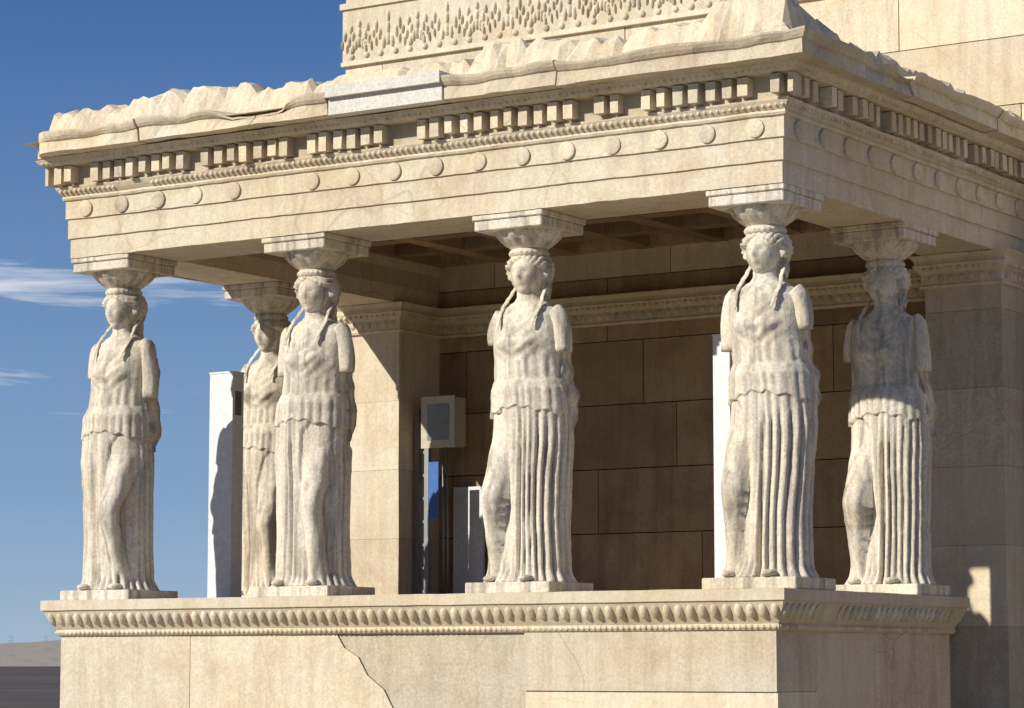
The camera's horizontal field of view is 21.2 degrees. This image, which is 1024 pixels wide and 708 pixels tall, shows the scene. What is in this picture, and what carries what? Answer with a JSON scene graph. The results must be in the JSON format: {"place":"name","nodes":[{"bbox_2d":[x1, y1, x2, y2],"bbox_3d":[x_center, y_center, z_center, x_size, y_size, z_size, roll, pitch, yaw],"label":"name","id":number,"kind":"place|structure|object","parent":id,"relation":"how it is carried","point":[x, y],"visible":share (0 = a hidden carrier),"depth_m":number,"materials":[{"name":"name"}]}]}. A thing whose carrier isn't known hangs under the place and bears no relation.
{"place":"outdoors","nodes":[
{"label":"outdoors","id":0,"kind":"place"},
{"bbox_2d":[0,666,60,707],"bbox_3d":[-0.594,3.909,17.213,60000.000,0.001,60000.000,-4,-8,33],"label":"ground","id":1,"kind":"structure","parent":0,"point":[29,686],"depth_m":257.73,"materials":[{"name":"stone"}]},
{"bbox_2d":[60,631,950,707],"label":"podium orthostates","id":2,"kind":"object","parent":1,"relation":"on","point":[741,669],"visible":0.96,"depth_m":16.90,"materials":[{"name":"beige stone"}]},
{"bbox_2d":[60,253,177,599],"bbox_3d":[-2.722,0.519,18.950,0.626,2.370,0.589,-4,-8,33],"label":"caryatid","id":3,"kind":"object","parent":2,"relation":"on","point":[121,431],"visible":1,"depth_m":18.81,"materials":[{"name":"stone"}]},
{"bbox_2d":[207,371,244,597],"bbox_3d":[-2.048,0.954,19.602,0.270,1.652,0.185,-4,-8,33],"label":"white post","id":4,"kind":"object","parent":2,"relation":"on","point":[225,501],"visible":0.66,"depth_m":19.55,"materials":[{"name":"paint"}]},
{"bbox_2d":[222,281,299,596],"bbox_3d":[-1.810,0.678,20.350,0.631,2.370,0.552,-4,-8,33],"label":"caryatid","id":5,"kind":"object","parent":2,"relation":"on","point":[271,305],"visible":0.63,"depth_m":20.20,"materials":[{"name":"stone"}]},
{"bbox_2d":[252,232,374,596],"bbox_3d":[-1.308,0.418,18.059,0.627,2.370,0.552,-4,-8,33],"label":"caryatid","id":6,"kind":"object","parent":2,"relation":"on","point":[315,418],"visible":1,"depth_m":17.90,"materials":[{"name":"stone"}]},
{"bbox_2d":[414,395,465,593],"bbox_3d":[-0.591,1.149,21.210,0.460,1.630,0.176,-4,-8,33],"label":"steel equipment post","id":7,"kind":"object","parent":2,"relation":"on","point":[440,421],"visible":0.88,"depth_m":21.22,"materials":[{"name":"grey metal"}]},
{"bbox_2d":[427,403,448,440],"bbox_3d":[-0.572,0.524,21.166,0.202,0.280,0.004,-4,-8,33],"label":"equipment cabinet window","id":8,"kind":"structure","parent":7,"relation":"in","point":[437,414],"depth_m":21.16,"materials":[{"name":"grey glass"}]},
{"bbox_2d":[453,486,484,593],"bbox_3d":[-0.336,1.512,21.399,0.280,0.950,0.025,-4,-8,33],"label":"panel","id":9,"kind":"object","parent":2,"relation":"on","point":[468,545],"visible":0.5,"depth_m":21.40,"materials":[{"name":"paint"}]},
{"bbox_2d":[40,588,969,635],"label":"podium molding","id":10,"kind":"structure","parent":2,"relation":"on","point":[763,609],"depth_m":16.83,"materials":[{"name":"beige stone"}]},
{"bbox_2d":[465,208,592,592],"bbox_3d":[0.099,0.313,17.142,0.627,2.370,0.568,-4,-8,33],"label":"caryatid","id":11,"kind":"object","parent":2,"relation":"on","point":[526,499],"visible":1,"depth_m":16.96,"materials":[{"name":"stone"}]},
{"bbox_2d":[712,334,732,577],"bbox_3d":[1.365,0.703,17.437,0.180,1.662,0.180,-4,-8,33],"label":"white post","id":12,"kind":"object","parent":2,"relation":"on","point":[722,364],"visible":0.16,"depth_m":17.41,"materials":[{"name":"paint"}]},
{"bbox_2d":[702,182,835,589],"bbox_3d":[1.510,0.211,16.242,0.630,2.370,0.552,-4,-8,33],"label":"caryatid","id":13,"kind":"object","parent":2,"relation":"on","point":[774,401],"visible":1,"depth_m":16.06,"materials":[{"name":"stone"}]},
{"bbox_2d":[134,191,987,307],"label":"ceiling beams","id":14,"kind":"structure","parent":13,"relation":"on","point":[371,278],"depth_m":18.95,"materials":[{"name":"beige stone"}]},
{"bbox_2d":[33,58,1023,306],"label":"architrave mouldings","id":15,"kind":"object","parent":14,"relation":"attached to","point":[275,201],"visible":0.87,"depth_m":17.32,"materials":[{"name":"beige stone"}]},
{"bbox_2d":[324,70,452,117],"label":"porch cornice","id":16,"kind":"structure","parent":15,"relation":"on","point":[395,93],"depth_m":17.30,"materials":[{"name":"white stone"}]},
{"bbox_2d":[23,0,1022,147],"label":"porch roof slabs","id":17,"kind":"structure","parent":15,"relation":"on","point":[728,18],"depth_m":17.09,"materials":[{"name":"beige stone"}]},
{"bbox_2d":[38,25,1023,158],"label":"porch cornice blocks","id":18,"kind":"structure","parent":15,"relation":"on","point":[817,49],"depth_m":16.88,"materials":[{"name":"beige stone"}]},
{"bbox_2d":[41,64,1023,215],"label":"porch entablature ornament","id":19,"kind":"object","parent":15,"relation":"attached to","point":[706,135],"visible":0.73,"depth_m":17.29,"materials":[{"name":"beige stone"}]},
{"bbox_2d":[45,72,1023,187],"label":"porch dentils","id":20,"kind":"object","parent":15,"relation":"attached to","point":[796,85],"visible":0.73,"depth_m":17.29,"materials":[{"name":"stone"}]},
{"bbox_2d":[831,221,951,595],"bbox_3d":[2.402,0.366,17.610,0.628,2.370,0.590,-4,-8,33],"label":"caryatid","id":21,"kind":"object","parent":2,"relation":"on","point":[893,412],"visible":0.99,"depth_m":17.44,"materials":[{"name":"stone"}]},
{"bbox_2d":[396,253,925,593],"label":"back wall","id":22,"kind":"structure","parent":1,"relation":"on","point":[642,515],"depth_m":20.66,"materials":[{"name":"stone"}]},
{"bbox_2d":[337,248,1023,338],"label":"anta capital moulding","id":23,"kind":"object","parent":22,"relation":"attached to","point":[1004,266],"visible":0.66,"depth_m":20.61,"materials":[{"name":"beige stone"}]},
{"bbox_2d":[346,0,1023,292],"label":"cella south wall","id":24,"kind":"structure","parent":22,"relation":"on","point":[973,47],"depth_m":19.96,"materials":[{"name":"stone"}]},
{"bbox_2d":[340,0,802,67],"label":"frieze band","id":25,"kind":"object","parent":24,"relation":"attached to","point":[370,12],"visible":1,"depth_m":21.93,"materials":[{"name":"stone"}]},
{"bbox_2d":[341,0,711,59],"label":"carved frieze ornament","id":26,"kind":"object","parent":25,"relation":"attached to","point":[538,14],"visible":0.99,"depth_m":21.83,"materials":[{"name":"stone"}]},
{"bbox_2d":[350,284,1023,707],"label":"anta pillars","id":27,"kind":"structure","parent":1,"relation":"on","point":[976,380],"depth_m":18.71,"materials":[{"name":"beige stone"}]},
{"bbox_2d":[0,640,60,665],"bbox_3d":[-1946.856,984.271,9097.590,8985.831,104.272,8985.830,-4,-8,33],"label":"distant hill","id":28,"kind":"structure","parent":0,"point":[44,653],"depth_m":8195.67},
{"bbox_2d":[0,0,345,643],"label":"sky","id":29,"kind":"structure","parent":0,"point":[62,56],"materials":[{"name":"blue"}]},
{"bbox_2d":[368,207,830,267],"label":"porch ceiling","id":30,"kind":"structure","parent":0,"point":[662,229],"depth_m":20.50,"materials":[{"name":"beige stone"}]},
{"bbox_2d":[802,623,958,633],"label":"podium floor slab","id":31,"kind":"structure","parent":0,"point":[956,627],"depth_m":18.52,"materials":[{"name":"beige stone"}]}
]}

